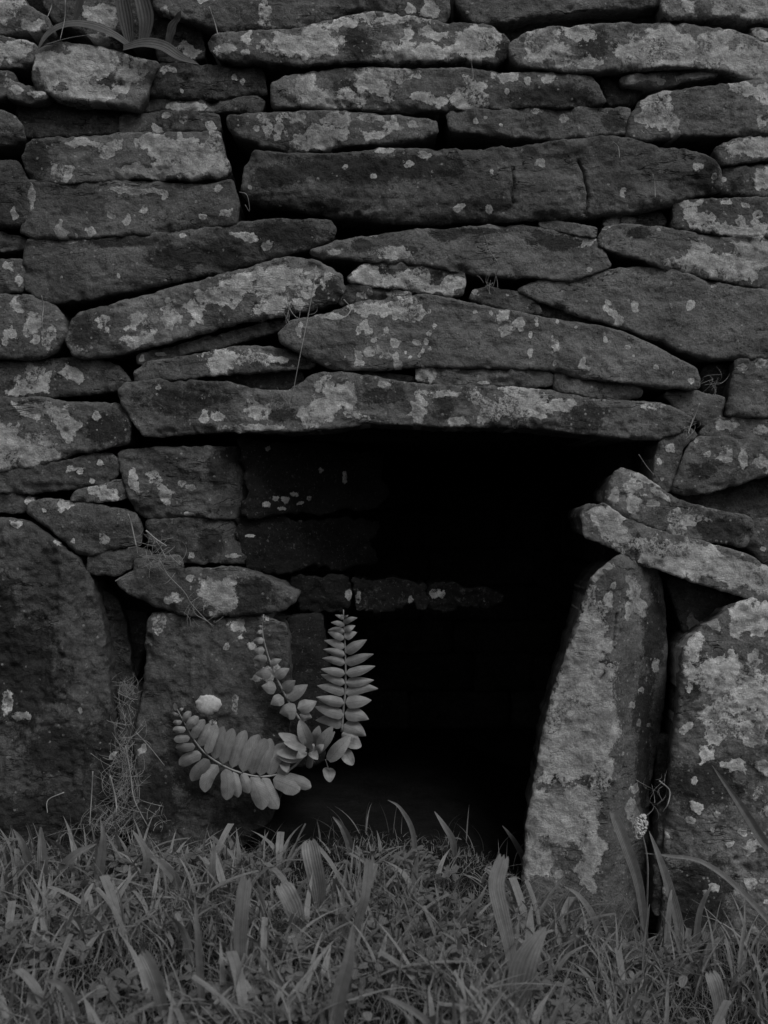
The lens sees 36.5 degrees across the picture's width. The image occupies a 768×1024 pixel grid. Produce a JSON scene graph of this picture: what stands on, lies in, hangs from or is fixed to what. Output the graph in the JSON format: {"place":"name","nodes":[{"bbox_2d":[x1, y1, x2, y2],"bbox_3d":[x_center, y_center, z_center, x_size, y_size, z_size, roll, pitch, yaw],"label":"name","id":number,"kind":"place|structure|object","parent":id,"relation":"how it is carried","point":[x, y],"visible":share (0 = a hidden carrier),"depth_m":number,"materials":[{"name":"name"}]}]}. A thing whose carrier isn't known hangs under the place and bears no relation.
{"place":"outdoors","nodes":[
{"label":"outdoors","id":0,"kind":"place"},
{"bbox_2d":[0,727,767,1023],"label":"ground","id":1,"kind":"structure","parent":0,"point":[420,777],"depth_m":2.95,"materials":[{"name":"soil"}]},
{"bbox_2d":[13,829,35,874],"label":"grass blade","id":2,"kind":"object","parent":1,"relation":"on","point":[25,852],"depth_m":2.31,"materials":[{"name":"plant"}]},
{"bbox_2d":[37,827,47,894],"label":"grass blade","id":3,"kind":"object","parent":1,"relation":"on","point":[41,851],"depth_m":2.27,"materials":[{"name":"plant"}]},
{"bbox_2d":[45,978,82,1023],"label":"grass blade","id":4,"kind":"object","parent":1,"relation":"on","point":[65,990],"depth_m":1.67,"materials":[{"name":"plant"}]},
{"bbox_2d":[54,844,95,892],"bbox_3d":[-0.609,0.706,2.278,0.091,0.114,0.026,0,0,14],"label":"grass blade","id":5,"kind":"object","parent":1,"relation":"on","point":[68,859],"depth_m":2.27,"materials":[{"name":"plant"}]},
{"bbox_2d":[94,822,106,880],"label":"grass blade","id":6,"kind":"object","parent":1,"relation":"on","point":[101,858],"depth_m":2.27,"materials":[{"name":"plant"}]},
{"bbox_2d":[0,816,240,894],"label":"tall grass","id":7,"kind":"structure","parent":1,"relation":"on","point":[116,852],"depth_m":2.40,"materials":[{"name":"grey plant"}]},
{"bbox_2d":[132,830,151,890],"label":"grass blade","id":8,"kind":"object","parent":1,"relation":"on","point":[147,864],"depth_m":2.26,"materials":[{"name":"plant"}]},
{"bbox_2d":[138,949,168,1023],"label":"grass blade","id":9,"kind":"object","parent":1,"relation":"on","point":[149,966],"depth_m":1.67,"materials":[{"name":"plant"}]},
{"bbox_2d":[151,856,186,895],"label":"grass blade","id":10,"kind":"object","parent":1,"relation":"on","point":[169,870],"depth_m":2.26,"materials":[{"name":"plant"}]},
{"bbox_2d":[194,896,204,1009],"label":"grass blade","id":11,"kind":"object","parent":1,"relation":"on","point":[199,965],"depth_m":1.71,"materials":[{"name":"grey plant"}]},
{"bbox_2d":[209,837,215,900],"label":"grass blade","id":12,"kind":"object","parent":1,"relation":"on","point":[212,868],"depth_m":2.21,"materials":[{"name":"plant"}]},
{"bbox_2d":[234,877,251,972],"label":"grass blade","id":13,"kind":"object","parent":1,"relation":"on","point":[242,907],"depth_m":1.79,"materials":[{"name":"plant"}]},
{"bbox_2d":[256,944,288,996],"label":"grass blade","id":14,"kind":"object","parent":1,"relation":"on","point":[274,973],"depth_m":1.74,"materials":[{"name":"plant"}]},
{"bbox_2d":[276,881,304,936],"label":"grass blade","id":15,"kind":"object","parent":1,"relation":"on","point":[289,896],"depth_m":2.01,"materials":[{"name":"grey plant"}]},
{"bbox_2d":[301,838,325,920],"bbox_3d":[-0.129,0.679,2.138,0.045,0.164,0.039,0,0,0],"label":"grass blade","id":16,"kind":"object","parent":1,"relation":"on","point":[311,856],"depth_m":2.13,"materials":[{"name":"plant"}]},
{"bbox_2d":[328,922,354,1023],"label":"grass blade","id":17,"kind":"object","parent":1,"relation":"on","point":[341,986],"depth_m":1.60,"materials":[{"name":"plant"}]},
{"bbox_2d":[333,817,355,863],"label":"grass blade","id":18,"kind":"object","parent":1,"relation":"on","point":[348,840],"depth_m":2.46,"materials":[{"name":"plant"}]},
{"bbox_2d":[0,843,713,1023],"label":"clover","id":19,"kind":"object","parent":1,"relation":"on","point":[8,940],"visible":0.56,"depth_m":1.93,"materials":[{"name":"grey plant"}]},
{"bbox_2d":[354,857,372,942],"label":"grass blade","id":20,"kind":"object","parent":1,"relation":"on","point":[366,888],"depth_m":1.95,"materials":[{"name":"grey plant"}]},
{"bbox_2d":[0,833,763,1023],"bbox_3d":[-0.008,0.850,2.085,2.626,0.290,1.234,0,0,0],"label":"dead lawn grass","id":21,"kind":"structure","parent":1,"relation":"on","point":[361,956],"depth_m":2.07,"materials":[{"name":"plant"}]},
{"bbox_2d":[0,837,766,1023],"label":"weeds","id":22,"kind":"object","parent":1,"relation":"on","point":[81,946],"visible":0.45,"depth_m":2.06,"materials":[{"name":"grey plant"}]},
{"bbox_2d":[0,0,767,945],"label":"dry stone wall","id":23,"kind":"structure","parent":1,"relation":"on","point":[468,508],"depth_m":2.59,"materials":[{"name":"grey stone"}]},
{"bbox_2d":[41,296,43,336],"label":"dry stem","id":24,"kind":"object","parent":23,"relation":"attached to","point":[42,316],"visible":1,"depth_m":2.52,"materials":[{"name":"plant"}]},
{"bbox_2d":[60,0,65,39],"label":"dry stem","id":25,"kind":"object","parent":23,"relation":"attached to","point":[64,18],"visible":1,"depth_m":2.54,"materials":[{"name":"plant"}]},
{"bbox_2d":[45,34,90,44],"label":"dry stem","id":26,"kind":"object","parent":23,"relation":"on","point":[66,38],"visible":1,"depth_m":2.54,"materials":[{"name":"plant"}]},
{"bbox_2d":[89,771,92,825],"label":"dry stem","id":27,"kind":"object","parent":23,"relation":"attached to","point":[91,796],"visible":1,"depth_m":2.53,"materials":[{"name":"plant"}]},
{"bbox_2d":[109,775,116,818],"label":"dry stem","id":28,"kind":"object","parent":23,"relation":"hanging from","point":[110,777],"visible":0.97,"depth_m":2.53,"materials":[{"name":"plant"}]},
{"bbox_2d":[37,0,198,64],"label":"strap leaved plant","id":29,"kind":"object","parent":23,"relation":"on","point":[145,12],"visible":1,"depth_m":2.57,"materials":[{"name":"grey plant"}]},
{"bbox_2d":[127,514,136,546],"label":"dry stem","id":30,"kind":"object","parent":23,"relation":"attached to","point":[132,528],"visible":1,"depth_m":2.53,"materials":[{"name":"plant"}]},
{"bbox_2d":[125,745,148,827],"bbox_3d":[-0.536,0.595,2.523,0.051,0.178,0.019,0,0,14],"label":"dry stem","id":31,"kind":"object","parent":23,"relation":"attached to","point":[131,785],"visible":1,"depth_m":2.52,"materials":[{"name":"plant"}]},
{"bbox_2d":[136,732,164,765],"bbox_3d":[-0.504,0.513,2.527,0.065,0.070,0.016,0,0,9],"label":"dry stem","id":32,"kind":"object","parent":23,"relation":"attached to","point":[149,746],"visible":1,"depth_m":2.53,"materials":[{"name":"plant"}]},
{"bbox_2d":[146,530,166,545],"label":"dry stem","id":33,"kind":"object","parent":23,"relation":"attached to","point":[151,535],"visible":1,"depth_m":2.53,"materials":[{"name":"plant"}]},
{"bbox_2d":[160,560,212,626],"bbox_3d":[-0.429,0.178,2.525,0.115,0.146,0.023,0,0,0],"label":"dry stem","id":34,"kind":"object","parent":23,"relation":"on","point":[181,589],"visible":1,"depth_m":2.53,"materials":[{"name":"plant"}]},
{"bbox_2d":[189,603,213,625],"bbox_3d":[-0.396,0.222,2.524,0.053,0.051,0.016,0,0,14],"label":"dry stem","id":35,"kind":"object","parent":23,"relation":"attached to","point":[199,616],"visible":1,"depth_m":2.53,"materials":[{"name":"plant"}]},
{"bbox_2d":[195,695,221,714],"bbox_3d":[-0.388,0.427,2.570,0.060,0.048,0.012,0,0,0],"label":"lichen rosette","id":36,"kind":"object","parent":23,"relation":"attached to","point":[208,704],"visible":1,"depth_m":2.57,"materials":[{"name":"white plant"}]},
{"bbox_2d":[208,6,218,35],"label":"dry stem","id":37,"kind":"object","parent":23,"relation":"attached to","point":[213,19],"visible":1,"depth_m":2.54,"materials":[{"name":"plant"}]},
{"bbox_2d":[172,610,377,809],"bbox_3d":[-0.233,0.429,2.528,0.440,0.436,0.116,0,0,0],"label":"fern","id":38,"kind":"object","parent":23,"relation":"attached to","point":[253,754],"visible":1,"depth_m":2.53,"materials":[{"name":"grey plant"}]},
{"bbox_2d":[291,266,316,401],"bbox_3d":[-0.174,-0.386,2.524,0.054,0.296,0.017,0,0,-15],"label":"dry stem","id":39,"kind":"object","parent":23,"relation":"hanging from","point":[305,330],"visible":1,"depth_m":2.52,"materials":[{"name":"plant"}]},
{"bbox_2d":[320,299,350,319],"bbox_3d":[-0.105,-0.438,2.525,0.068,0.046,0.023,0,0,0],"label":"dry stem","id":40,"kind":"object","parent":23,"relation":"on","point":[341,318],"visible":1,"depth_m":2.53,"materials":[{"name":"plant"}]},
{"bbox_2d":[484,235,498,286],"bbox_3d":[0.235,-0.544,2.527,0.034,0.113,0.018,0,0,19],"label":"dry stem","id":41,"kind":"object","parent":23,"relation":"hanging from","point":[494,257],"visible":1,"depth_m":2.53,"materials":[{"name":"plant"}]},
{"bbox_2d":[659,780,670,811],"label":"dry stem","id":42,"kind":"object","parent":23,"relation":"attached to","point":[669,794],"visible":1,"depth_m":2.43,"materials":[{"name":"plant"}]},
{"bbox_2d":[688,403,699,433],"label":"dry stem","id":43,"kind":"object","parent":23,"relation":"attached to","point":[693,417],"visible":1,"depth_m":2.53,"materials":[{"name":"plant"}]},
{"bbox_2d":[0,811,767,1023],"bbox_3d":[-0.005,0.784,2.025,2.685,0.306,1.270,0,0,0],"label":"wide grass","id":44,"kind":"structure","parent":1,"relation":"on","point":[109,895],"depth_m":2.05,"materials":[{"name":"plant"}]},
{"bbox_2d":[0,812,767,1023],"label":"long grass","id":45,"kind":"structure","parent":1,"relation":"on","point":[498,1003],"depth_m":2.04,"materials":[{"name":"plant"}]},
{"bbox_2d":[632,814,648,920],"bbox_3d":[0.530,0.734,2.405,0.036,0.221,0.022,0,0,0],"label":"flower head","id":46,"kind":"object","parent":45,"relation":"on","point":[637,827],"visible":1,"depth_m":2.40},
{"bbox_2d":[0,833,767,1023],"bbox_3d":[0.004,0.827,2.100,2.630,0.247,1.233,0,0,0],"label":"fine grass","id":47,"kind":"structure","parent":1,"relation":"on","point":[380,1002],"depth_m":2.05,"materials":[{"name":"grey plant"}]},
{"bbox_2d":[388,800,416,861],"bbox_3d":[0.042,0.676,2.422,0.064,0.155,0.022,0,0,-19],"label":"grass blade","id":48,"kind":"object","parent":1,"relation":"on","point":[411,829],"depth_m":2.42,"materials":[{"name":"plant"}]},
{"bbox_2d":[379,995,431,1023],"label":"grass blade","id":49,"kind":"object","parent":1,"relation":"on","point":[420,1016],"depth_m":1.59,"materials":[{"name":"plant"}]},
{"bbox_2d":[435,812,456,863],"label":"grass blade","id":50,"kind":"object","parent":1,"relation":"on","point":[450,835],"depth_m":2.46,"materials":[{"name":"grey plant"}]},
{"bbox_2d":[464,883,487,927],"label":"grass blade","id":51,"kind":"object","parent":1,"relation":"on","point":[472,911],"depth_m":2.09,"materials":[{"name":"plant"}]},
{"bbox_2d":[489,854,515,970],"bbox_3d":[0.195,0.666,1.856,0.065,0.242,0.014,0,0,-35],"label":"grass blade","id":52,"kind":"object","parent":1,"relation":"on","point":[497,877],"depth_m":1.85,"materials":[{"name":"plant"}]},
{"bbox_2d":[503,826,523,869],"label":"grass blade","id":53,"kind":"object","parent":1,"relation":"on","point":[519,849],"depth_m":2.60,"materials":[{"name":"plant"}]},
{"bbox_2d":[507,927,545,1008],"bbox_3d":[0.219,0.710,1.794,0.054,0.142,0.036,0,0,28],"label":"grass blade","id":54,"kind":"object","parent":1,"relation":"on","point":[525,960],"depth_m":1.79,"materials":[{"name":"plant"}]},
{"bbox_2d":[564,886,601,947],"bbox_3d":[0.407,0.836,2.356,0.088,0.161,0.020,0,0,-14],"label":"grass blade","id":55,"kind":"object","parent":1,"relation":"on","point":[584,902],"depth_m":2.35,"materials":[{"name":"grey plant"}]},
{"bbox_2d":[457,872,767,999],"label":"tall grass","id":56,"kind":"structure","parent":1,"relation":"on","point":[699,978],"depth_m":2.28,"materials":[{"name":"grey plant"}]},
{"bbox_2d":[610,810,647,957],"bbox_3d":[0.503,0.764,2.358,0.088,0.325,0.026,0,0,-15],"label":"grass blade","id":57,"kind":"object","parent":1,"relation":"on","point":[627,848],"depth_m":2.35,"materials":[{"name":"plant"}]},
{"bbox_2d":[649,831,683,951],"bbox_3d":[0.577,0.787,2.363,0.078,0.282,0.023,0,0,-21],"label":"grass blade","id":58,"kind":"object","parent":1,"relation":"on","point":[676,913],"depth_m":2.36,"materials":[{"name":"grey plant"}]},
{"bbox_2d":[664,890,671,953],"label":"grass blade","id":59,"kind":"object","parent":1,"relation":"on","point":[667,938],"depth_m":2.36,"materials":[{"name":"plant"}]},
{"bbox_2d":[693,884,713,958],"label":"grass blade","id":60,"kind":"object","parent":1,"relation":"on","point":[697,924],"depth_m":2.36,"materials":[{"name":"grey plant"}]},
{"bbox_2d":[646,853,767,923],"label":"grass blade","id":61,"kind":"object","parent":1,"relation":"on","point":[745,895],"depth_m":2.36,"materials":[{"name":"plant"}]},
{"bbox_2d":[705,970,726,1022],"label":"grass blade","id":62,"kind":"object","parent":1,"relation":"on","point":[714,980],"depth_m":1.95,"materials":[{"name":"grey plant"}]},
{"bbox_2d":[713,767,767,852],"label":"grass blade","id":63,"kind":"object","parent":1,"relation":"on","point":[758,833],"depth_m":2.35,"materials":[{"name":"plant"}]},
{"bbox_2d":[271,801,528,899],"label":"tall grass","id":64,"kind":"structure","parent":0,"point":[366,824],"depth_m":2.68,"materials":[{"name":"plant"}]},
{"bbox_2d":[80,269,730,851],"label":"dead grass","id":65,"kind":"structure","parent":0,"point":[126,773],"depth_m":2.55,"materials":[{"name":"plant"}]}
]}

